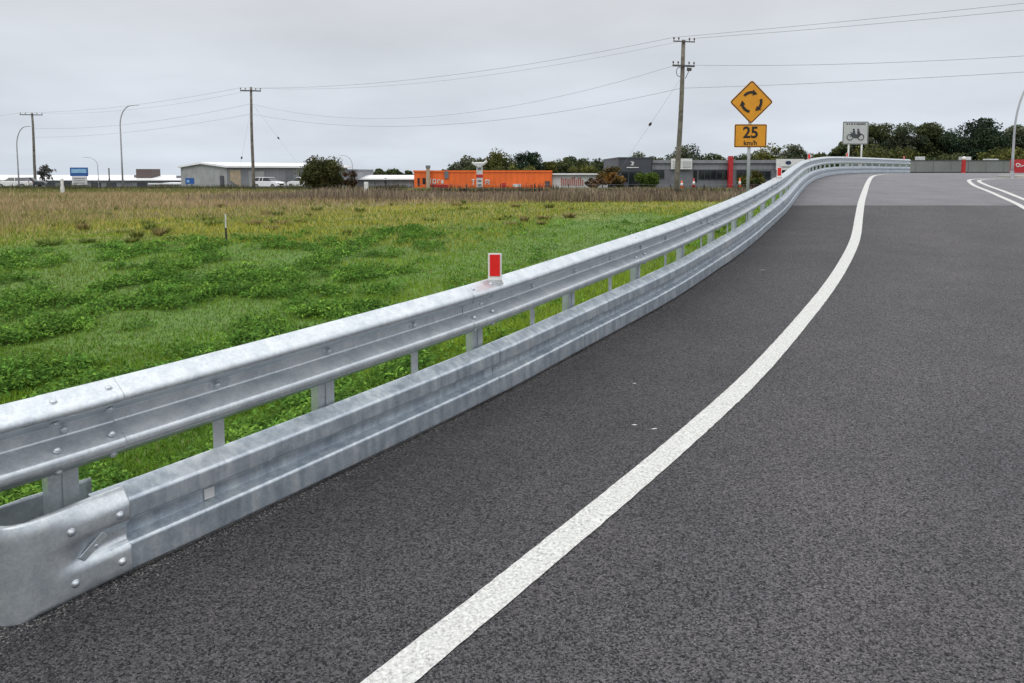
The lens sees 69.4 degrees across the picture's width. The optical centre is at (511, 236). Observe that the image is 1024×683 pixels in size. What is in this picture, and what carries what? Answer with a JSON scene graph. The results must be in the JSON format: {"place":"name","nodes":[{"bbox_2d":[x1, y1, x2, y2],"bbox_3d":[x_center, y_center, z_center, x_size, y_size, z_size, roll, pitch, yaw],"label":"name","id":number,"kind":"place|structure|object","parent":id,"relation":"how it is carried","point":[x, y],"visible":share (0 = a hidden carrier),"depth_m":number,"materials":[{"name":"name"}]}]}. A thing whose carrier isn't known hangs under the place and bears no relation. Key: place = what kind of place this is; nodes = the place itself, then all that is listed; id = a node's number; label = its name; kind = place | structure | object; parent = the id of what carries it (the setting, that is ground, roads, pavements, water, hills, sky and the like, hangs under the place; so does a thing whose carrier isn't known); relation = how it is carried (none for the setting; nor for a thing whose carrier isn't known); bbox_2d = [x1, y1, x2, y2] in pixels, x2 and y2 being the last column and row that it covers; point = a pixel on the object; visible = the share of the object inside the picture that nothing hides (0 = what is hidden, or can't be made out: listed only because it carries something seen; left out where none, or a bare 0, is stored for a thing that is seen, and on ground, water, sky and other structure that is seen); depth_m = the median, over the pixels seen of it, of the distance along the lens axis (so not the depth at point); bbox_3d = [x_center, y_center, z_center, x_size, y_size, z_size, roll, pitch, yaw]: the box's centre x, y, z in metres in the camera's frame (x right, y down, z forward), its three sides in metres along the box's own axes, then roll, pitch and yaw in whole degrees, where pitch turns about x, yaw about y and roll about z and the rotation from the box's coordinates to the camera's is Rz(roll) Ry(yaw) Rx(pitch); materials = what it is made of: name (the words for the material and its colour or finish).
{"place":"outdoors","nodes":[
{"label":"outdoors","id":0,"kind":"place"},
{"bbox_2d":[0,186,788,485],"bbox_3d":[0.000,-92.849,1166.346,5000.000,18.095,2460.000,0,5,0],"label":"ground","id":1,"kind":"structure","parent":0,"point":[198,317],"depth_m":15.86,"materials":[{"name":"green plant"}]},
{"bbox_2d":[0,177,32,186],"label":"car","id":2,"kind":"object","parent":1,"relation":"on","point":[8,181],"visible":0.62,"depth_m":108.05,"materials":[{"name":"white paint"}]},
{"bbox_2d":[16,126,32,186],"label":"street lamp","id":3,"kind":"object","parent":1,"relation":"on","point":[17,154],"visible":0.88,"depth_m":99.37,"materials":[{"name":"grey metal"}]},
{"bbox_2d":[13,177,46,186],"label":"car","id":4,"kind":"object","parent":1,"relation":"on","point":[37,183],"visible":0.42,"depth_m":112.47,"materials":[{"name":"paint"}]},
{"bbox_2d":[20,113,41,179],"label":"power pole","id":5,"kind":"object","parent":1,"relation":"on","point":[34,155],"visible":0.94,"depth_m":117.06,"materials":[{"name":"brown wood"}]},
{"bbox_2d":[36,164,56,185],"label":"tree","id":6,"kind":"object","parent":1,"relation":"on","point":[44,171],"visible":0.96,"depth_m":139.15,"materials":[{"name":"green plant"}]},
{"bbox_2d":[60,178,64,192],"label":"marker post","id":7,"kind":"object","parent":1,"relation":"on","point":[62,189],"visible":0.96,"depth_m":69.75,"materials":[{"name":"white paint"}]},
{"bbox_2d":[70,168,87,186],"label":"billboard","id":8,"kind":"object","parent":1,"relation":"on","point":[79,176],"visible":0.78,"depth_m":104.65},
{"bbox_2d":[0,169,180,186],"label":"warehouse","id":9,"kind":"structure","parent":1,"relation":"on","point":[143,177],"depth_m":165.42,"materials":[{"name":"white metal"}]},
{"bbox_2d":[120,105,138,186],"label":"street lamp","id":10,"kind":"object","parent":1,"relation":"on","point":[121,147],"visible":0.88,"depth_m":94.31,"materials":[{"name":"grey metal"}]},
{"bbox_2d":[148,182,180,186],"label":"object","id":11,"kind":"structure","parent":1,"relation":"on","point":[173,183],"depth_m":127.70,"materials":[{"name":"white metal"}]},
{"bbox_2d":[185,178,193,185],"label":"road sign","id":12,"kind":"object","parent":1,"relation":"on","point":[189,181],"visible":0.82,"depth_m":103.71,"materials":[{"name":"blue metal"}]},
{"bbox_2d":[0,183,406,189],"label":"dry weeds","id":13,"kind":"object","parent":1,"relation":"on","point":[159,187],"visible":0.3,"depth_m":89.53,"materials":[{"name":"brown plant"}]},
{"bbox_2d":[19,187,409,188],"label":"wall","id":14,"kind":"structure","parent":1,"relation":"on","point":[180,187],"depth_m":94.31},
{"bbox_2d":[225,214,226,240],"bbox_3d":[-7.987,-0.131,20.667,0.042,1.009,0.042,0,5,0],"label":"stake","id":15,"kind":"object","parent":1,"relation":"on","point":[225,228],"visible":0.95,"depth_m":20.65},
{"bbox_2d":[240,87,260,188],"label":"power pole","id":16,"kind":"object","parent":1,"relation":"on","point":[252,146],"visible":0.96,"depth_m":86.19,"materials":[{"name":"brown wood"}]},
{"bbox_2d":[30,88,236,112],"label":"power line","id":17,"kind":"object","parent":16,"relation":"attached to","point":[121,106],"visible":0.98,"depth_m":97.51,"materials":[{"name":"metal"}]},
{"bbox_2d":[38,104,247,128],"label":"power line","id":18,"kind":"object","parent":16,"relation":"attached to","point":[115,125],"visible":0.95,"depth_m":104.62,"materials":[{"name":"metal"}]},
{"bbox_2d":[177,162,350,186],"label":"shed","id":19,"kind":"structure","parent":1,"relation":"on","point":[205,174],"depth_m":116.55,"materials":[{"name":"grey metal"}]},
{"bbox_2d":[220,176,223,186],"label":"door","id":20,"kind":"structure","parent":19,"relation":"in","point":[221,177],"depth_m":112.68,"materials":[{"name":"grey metal"}]},
{"bbox_2d":[248,171,263,185],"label":"door","id":21,"kind":"structure","parent":19,"relation":"in","point":[257,173],"depth_m":114.71,"materials":[{"name":"grey metal"}]},
{"bbox_2d":[286,171,293,186],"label":"door","id":22,"kind":"structure","parent":19,"relation":"in","point":[289,174],"depth_m":118.81,"materials":[{"name":"grey metal"}]},
{"bbox_2d":[255,177,285,186],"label":"car","id":23,"kind":"object","parent":1,"relation":"on","point":[266,181],"visible":0.73,"depth_m":103.05,"materials":[{"name":"white paint"}]},
{"bbox_2d":[0,307,561,488],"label":"grass","id":24,"kind":"structure","parent":1,"relation":"on","point":[487,339],"depth_m":7.58,"materials":[{"name":"green plant"}]},
{"bbox_2d":[287,177,306,186],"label":"car","id":25,"kind":"object","parent":1,"relation":"on","point":[295,181],"visible":0.23,"depth_m":106.25,"materials":[{"name":"white paint"}]},
{"bbox_2d":[10,195,586,245],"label":"tussocks","id":26,"kind":"object","parent":1,"relation":"on","point":[132,238],"visible":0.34,"depth_m":27.85,"materials":[{"name":"brown plant"}]},
{"bbox_2d":[294,154,344,189],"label":"bush","id":27,"kind":"object","parent":1,"relation":"on","point":[318,173],"visible":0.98,"depth_m":83.69,"materials":[{"name":"green plant"}]},
{"bbox_2d":[0,257,675,505],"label":"weeds","id":28,"kind":"object","parent":1,"relation":"on","point":[348,386],"visible":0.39,"depth_m":8.16,"materials":[{"name":"green plant"}]},
{"bbox_2d":[341,171,357,187],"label":"bush","id":29,"kind":"object","parent":1,"relation":"on","point":[351,182],"visible":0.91,"depth_m":83.53,"materials":[{"name":"brown plant"}]},
{"bbox_2d":[347,169,373,186],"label":"annex","id":30,"kind":"object","parent":1,"relation":"on","point":[360,173],"visible":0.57,"depth_m":133.35,"materials":[{"name":"white metal"}]},
{"bbox_2d":[0,193,743,299],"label":"weeds","id":31,"kind":"object","parent":1,"relation":"on","point":[273,287],"visible":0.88,"depth_m":15.47,"materials":[{"name":"green plant"}]},
{"bbox_2d":[0,186,754,197],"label":"grass","id":32,"kind":"structure","parent":1,"relation":"on","point":[126,192],"depth_m":75.22,"materials":[{"name":"brown plant"}]},
{"bbox_2d":[373,168,385,174],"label":"tree","id":33,"kind":"object","parent":1,"relation":"on","point":[379,171],"visible":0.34,"depth_m":180.63,"materials":[{"name":"green plant"}]},
{"bbox_2d":[358,175,413,187],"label":"warehouse","id":34,"kind":"structure","parent":1,"relation":"on","point":[373,180],"depth_m":131.66,"materials":[{"name":"white metal"}]},
{"bbox_2d":[384,168,402,174],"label":"tree","id":35,"kind":"object","parent":1,"relation":"on","point":[394,171],"visible":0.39,"depth_m":184.40,"materials":[{"name":"green plant"}]},
{"bbox_2d":[446,162,458,169],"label":"tree","id":36,"kind":"object","parent":1,"relation":"on","point":[452,167],"visible":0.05,"depth_m":177.07,"materials":[{"name":"green plant"}]},
{"bbox_2d":[0,153,910,625],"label":"guard rail","id":37,"kind":"object","parent":1,"relation":"on","point":[66,535],"visible":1,"depth_m":3.62,"materials":[{"name":"metal"}]},
{"bbox_2d":[165,185,750,202],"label":"dry weeds","id":38,"kind":"object","parent":1,"relation":"on","point":[594,195],"visible":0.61,"depth_m":51.90,"materials":[{"name":"brown plant"}]},
{"bbox_2d":[454,155,487,169],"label":"tree","id":39,"kind":"object","parent":1,"relation":"on","point":[464,162],"visible":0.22,"depth_m":169.85,"materials":[{"name":"green plant"}]},
{"bbox_2d":[456,164,488,169],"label":"scrub tree","id":40,"kind":"object","parent":1,"relation":"on","point":[469,168],"visible":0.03,"depth_m":159.19,"materials":[{"name":"green plant"}]},
{"bbox_2d":[471,160,486,187],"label":"sign tower","id":41,"kind":"structure","parent":1,"relation":"on","point":[479,170],"depth_m":113.55,"materials":[{"name":"white metal"}]},
{"bbox_2d":[413,165,551,188],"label":"orange building","id":42,"kind":"structure","parent":1,"relation":"on","point":[428,177],"depth_m":117.63,"materials":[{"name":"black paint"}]},
{"bbox_2d":[479,147,518,169],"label":"tree","id":43,"kind":"object","parent":1,"relation":"on","point":[495,160],"visible":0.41,"depth_m":167.74,"materials":[{"name":"green plant"}]},
{"bbox_2d":[492,164,535,169],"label":"scrub tree","id":44,"kind":"object","parent":1,"relation":"on","point":[531,167],"visible":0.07,"depth_m":157.18,"materials":[{"name":"green plant"}]},
{"bbox_2d":[511,150,545,169],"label":"tree","id":45,"kind":"object","parent":1,"relation":"on","point":[523,160],"visible":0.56,"depth_m":163.16,"materials":[{"name":"green plant"}]},
{"bbox_2d":[542,161,558,172],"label":"tree","id":46,"kind":"object","parent":1,"relation":"on","point":[550,165],"visible":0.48,"depth_m":165.30,"materials":[{"name":"green plant"}]},
{"bbox_2d":[371,181,758,193],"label":"dry weeds","id":47,"kind":"object","parent":1,"relation":"on","point":[526,189],"visible":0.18,"depth_m":65.58,"materials":[{"name":"brown plant"}]},
{"bbox_2d":[552,157,579,172],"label":"tree","id":48,"kind":"object","parent":1,"relation":"on","point":[564,165],"visible":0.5,"depth_m":168.19,"materials":[{"name":"green plant"}]},
{"bbox_2d":[387,184,760,192],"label":"wire fence","id":49,"kind":"object","parent":1,"relation":"on","point":[534,188],"visible":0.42,"depth_m":65.30,"materials":[{"name":"grey metal"}]},
{"bbox_2d":[552,173,607,187],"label":"white building","id":50,"kind":"structure","parent":1,"relation":"on","point":[563,180],"depth_m":118.62,"materials":[{"name":"white metal"}]},
{"bbox_2d":[567,164,601,172],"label":"scrub tree","id":51,"kind":"object","parent":1,"relation":"on","point":[586,169],"visible":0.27,"depth_m":158.65,"materials":[{"name":"green plant"}]},
{"bbox_2d":[568,156,603,170],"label":"tree","id":52,"kind":"object","parent":1,"relation":"on","point":[578,162],"visible":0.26,"depth_m":173.50,"materials":[{"name":"green plant"}]},
{"bbox_2d":[584,178,606,187],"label":"bush","id":53,"kind":"object","parent":1,"relation":"on","point":[595,183],"visible":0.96,"depth_m":96.47,"materials":[{"name":"brown plant"}]},
{"bbox_2d":[595,165,625,187],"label":"bush","id":54,"kind":"object","parent":1,"relation":"on","point":[608,175],"visible":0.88,"depth_m":101.11,"materials":[{"name":"brown plant"}]},
{"bbox_2d":[603,157,652,187],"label":"showroom","id":55,"kind":"structure","parent":1,"relation":"on","point":[630,167],"depth_m":109.54,"materials":[{"name":"grey concrete"}]},
{"bbox_2d":[621,172,627,181],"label":"window","id":56,"kind":"structure","parent":55,"relation":"in","point":[625,174],"depth_m":109.56,"materials":[{"name":"black glass"}]},
{"bbox_2d":[629,172,640,187],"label":"window","id":57,"kind":"structure","parent":55,"relation":"in","point":[631,174],"depth_m":109.64,"materials":[{"name":"black glass"}]},
{"bbox_2d":[630,151,645,156],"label":"tree","id":58,"kind":"object","parent":1,"relation":"on","point":[638,155],"visible":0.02,"depth_m":149.01,"materials":[{"name":"green plant"}]},
{"bbox_2d":[634,172,659,187],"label":"bush","id":59,"kind":"object","parent":1,"relation":"on","point":[650,178],"visible":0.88,"depth_m":98.97,"materials":[{"name":"green plant"}]},
{"bbox_2d":[664,143,700,159],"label":"tree","id":60,"kind":"object","parent":1,"relation":"on","point":[687,154],"visible":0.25,"depth_m":152.99,"materials":[{"name":"green plant"}]},
{"bbox_2d":[672,37,694,193],"bbox_3d":[12.939,-8.824,56.388,1.838,12.412,0.638,-1,5,-8],"label":"power pole","id":61,"kind":"object","parent":1,"relation":"on","point":[679,140],"visible":0.98,"depth_m":56.25,"materials":[{"name":"brown wood"}]},
{"bbox_2d":[253,66,670,118],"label":"power line","id":62,"kind":"object","parent":61,"relation":"attached to","point":[468,112],"visible":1,"depth_m":68.95,"materials":[{"name":"metal"}]},
{"bbox_2d":[254,88,680,126],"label":"power line","id":63,"kind":"object","parent":61,"relation":"attached to","point":[492,120],"visible":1,"depth_m":65.95,"materials":[{"name":"metal"}]},
{"bbox_2d":[264,38,693,88],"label":"power line","id":64,"kind":"object","parent":61,"relation":"attached to","point":[499,73],"visible":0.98,"depth_m":66.14,"materials":[{"name":"metal"}]},
{"bbox_2d":[292,37,672,87],"bbox_3d":[-9.589,-15.613,70.474,52.799,1.325,0.025,3,6,34],"label":"power line","id":65,"kind":"object","parent":61,"relation":"attached to","point":[492,69],"visible":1,"depth_m":64.69,"materials":[{"name":"metal"}]},
{"bbox_2d":[681,3,1022,36],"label":"power line","id":66,"kind":"object","parent":61,"relation":"attached to","point":[855,20],"visible":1,"depth_m":48.10,"materials":[{"name":"metal"}]},
{"bbox_2d":[697,72,1019,87],"bbox_3d":[34.509,-9.912,41.218,52.264,0.736,0.025,3,6,35],"label":"power line","id":67,"kind":"object","parent":61,"relation":"attached to","point":[868,80],"visible":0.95,"depth_m":48.75,"materials":[{"name":"metal"}]},
{"bbox_2d":[704,56,1017,65],"bbox_3d":[34.709,-11.196,41.081,51.909,1.452,0.024,3,6,35],"label":"power line","id":68,"kind":"object","parent":61,"relation":"attached to","point":[833,64],"visible":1,"depth_m":50.40,"materials":[{"name":"metal"}]},
{"bbox_2d":[703,10,1019,37],"bbox_3d":[35.265,-13.563,40.970,52.419,0.617,0.025,3,6,35],"label":"power line","id":69,"kind":"object","parent":61,"relation":"attached to","point":[868,24],"visible":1,"depth_m":49.03,"materials":[{"name":"metal"}]},
{"bbox_2d":[696,153,733,159],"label":"tree","id":70,"kind":"object","parent":1,"relation":"on","point":[715,157],"visible":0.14,"depth_m":149.88,"materials":[{"name":"green plant"}]},
{"bbox_2d":[651,156,803,188],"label":"dealership","id":71,"kind":"structure","parent":1,"relation":"on","point":[720,173],"depth_m":110.48,"materials":[{"name":"grey glass"}]},
{"bbox_2d":[653,170,663,178],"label":"window","id":72,"kind":"structure","parent":71,"relation":"in","point":[660,172],"depth_m":110.50,"materials":[{"name":"black glass"}]},
{"bbox_2d":[698,170,726,179],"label":"window","id":73,"kind":"structure","parent":71,"relation":"in","point":[702,174],"depth_m":110.53,"materials":[{"name":"black glass"}]},
{"bbox_2d":[736,170,746,178],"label":"window","id":74,"kind":"structure","parent":71,"relation":"in","point":[739,173],"depth_m":110.50,"materials":[{"name":"black glass"}]},
{"bbox_2d":[757,171,770,179],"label":"window","id":75,"kind":"structure","parent":71,"relation":"in","point":[766,174],"depth_m":110.50,"materials":[{"name":"black glass"}]},
{"bbox_2d":[733,153,757,159],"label":"tree","id":76,"kind":"object","parent":1,"relation":"on","point":[740,157],"visible":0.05,"depth_m":154.46,"materials":[{"name":"green plant"}]},
{"bbox_2d":[736,170,765,187],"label":"bush","id":77,"kind":"object","parent":1,"relation":"on","point":[756,177],"visible":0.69,"depth_m":100.18,"materials":[{"name":"green plant"}]},
{"bbox_2d":[731,81,771,221],"bbox_3d":[4.605,-1.444,14.360,0.803,3.110,0.076,0,5,0],"label":"warning sign","id":78,"kind":"object","parent":1,"relation":"on","point":[751,101],"visible":1,"depth_m":14.26,"materials":[{"name":"yellow metal"}]},
{"bbox_2d":[741,143,781,159],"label":"tree","id":79,"kind":"object","parent":1,"relation":"on","point":[762,154],"visible":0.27,"depth_m":152.74,"materials":[{"name":"green plant"}]},
{"bbox_2d":[777,144,813,172],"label":"tree","id":80,"kind":"object","parent":1,"relation":"on","point":[794,152],"visible":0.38,"depth_m":140.29,"materials":[{"name":"green plant"}]},
{"bbox_2d":[811,152,838,169],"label":"shrub","id":81,"kind":"object","parent":1,"relation":"on","point":[819,154],"visible":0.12,"depth_m":111.28,"materials":[{"name":"green plant"}]},
{"bbox_2d":[827,141,847,156],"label":"tree","id":82,"kind":"object","parent":1,"relation":"on","point":[840,150],"visible":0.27,"depth_m":124.32,"materials":[{"name":"green plant"}]},
{"bbox_2d":[842,122,868,165],"bbox_3d":[18.413,-4.448,39.793,1.378,3.456,0.131,0,5,0],"label":"motorcycle sign","id":83,"kind":"object","parent":1,"relation":"on","point":[855,132],"visible":0.97,"depth_m":39.66,"materials":[{"name":"white metal"}]},
{"bbox_2d":[845,137,878,156],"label":"tree","id":84,"kind":"object","parent":1,"relation":"on","point":[871,140],"visible":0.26,"depth_m":117.26,"materials":[{"name":"green plant"}]},
{"bbox_2d":[851,143,892,158],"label":"shrub","id":85,"kind":"object","parent":1,"relation":"on","point":[874,154],"visible":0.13,"depth_m":110.22,"materials":[{"name":"green plant"}]},
{"bbox_2d":[868,122,894,150],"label":"tree","id":86,"kind":"object","parent":1,"relation":"on","point":[878,134],"visible":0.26,"depth_m":122.24,"materials":[{"name":"green plant"}]},
{"bbox_2d":[880,122,929,156],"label":"tree","id":87,"kind":"object","parent":1,"relation":"on","point":[902,137],"visible":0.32,"depth_m":118.91,"materials":[{"name":"green plant"}]},
{"bbox_2d":[885,146,930,159],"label":"shrub","id":88,"kind":"object","parent":1,"relation":"on","point":[910,154],"visible":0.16,"depth_m":110.56,"materials":[{"name":"green plant"}]},
{"bbox_2d":[841,157,1009,173],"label":"dealership","id":89,"kind":"structure","parent":1,"relation":"on","point":[919,165],"depth_m":86.42,"materials":[{"name":"grey glass"}]},
{"bbox_2d":[913,122,959,159],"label":"tree","id":90,"kind":"object","parent":1,"relation":"on","point":[932,131],"visible":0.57,"depth_m":120.23,"materials":[{"name":"green plant"}]},
{"bbox_2d":[925,152,972,159],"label":"shrub","id":91,"kind":"object","parent":1,"relation":"on","point":[947,157],"visible":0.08,"depth_m":110.16,"materials":[{"name":"green plant"}]},
{"bbox_2d":[938,117,1012,159],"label":"tree","id":92,"kind":"object","parent":1,"relation":"on","point":[984,136],"visible":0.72,"depth_m":115.38,"materials":[{"name":"green plant"}]},
{"bbox_2d":[975,146,1023,159],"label":"shrub","id":93,"kind":"object","parent":1,"relation":"on","point":[1001,156],"visible":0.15,"depth_m":110.78,"materials":[{"name":"green plant"}]},
{"bbox_2d":[1001,124,1023,155],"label":"tree","id":94,"kind":"object","parent":1,"relation":"on","point":[1019,136],"visible":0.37,"depth_m":122.53,"materials":[{"name":"green plant"}]},
{"bbox_2d":[1009,91,1023,178],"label":"street lamp","id":95,"kind":"object","parent":1,"relation":"on","point":[1011,175],"visible":0.85,"depth_m":27.77,"materials":[{"name":"metal"}]},
{"bbox_2d":[1009,160,1023,172],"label":"sign board","id":96,"kind":"object","parent":1,"relation":"on","point":[1018,166],"visible":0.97,"depth_m":57.75,"materials":[{"name":"red paint"}]},
{"bbox_2d":[0,205,1023,682],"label":"road","id":97,"kind":"structure","parent":0,"point":[834,494],"depth_m":3.42,"materials":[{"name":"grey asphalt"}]},
{"bbox_2d":[361,173,903,682],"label":"edge line","id":98,"kind":"object","parent":97,"relation":"on","point":[421,655],"visible":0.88,"depth_m":3.38,"materials":[{"name":"white paint"}]},
{"bbox_2d":[967,178,1023,208],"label":"double line","id":99,"kind":"object","parent":97,"relation":"on","point":[1000,196],"visible":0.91,"depth_m":18.81,"materials":[{"name":"white paint"}]},
{"bbox_2d":[0,0,1023,174],"label":"sky","id":100,"kind":"structure","parent":0,"point":[67,56],"materials":[{"name":"grey"}]},
{"bbox_2d":[792,173,1023,205],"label":"road","id":101,"kind":"structure","parent":0,"point":[923,189],"depth_m":20.33,"materials":[{"name":"grey asphalt"}]},
{"bbox_2d":[977,178,1023,199],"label":"double line","id":102,"kind":"object","parent":101,"relation":"on","point":[1009,193],"visible":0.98,"depth_m":20.69,"materials":[{"name":"white paint"}]},
{"bbox_2d":[997,175,1023,177],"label":"traffic island","id":103,"kind":"structure","parent":101,"relation":"on","point":[1015,176],"depth_m":28.39,"materials":[{"name":"concrete"}]},
{"bbox_2d":[961,156,965,172],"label":"entrance pillar","id":104,"kind":"structure","parent":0,"point":[963,166],"depth_m":83.50,"materials":[{"name":"red paint"}]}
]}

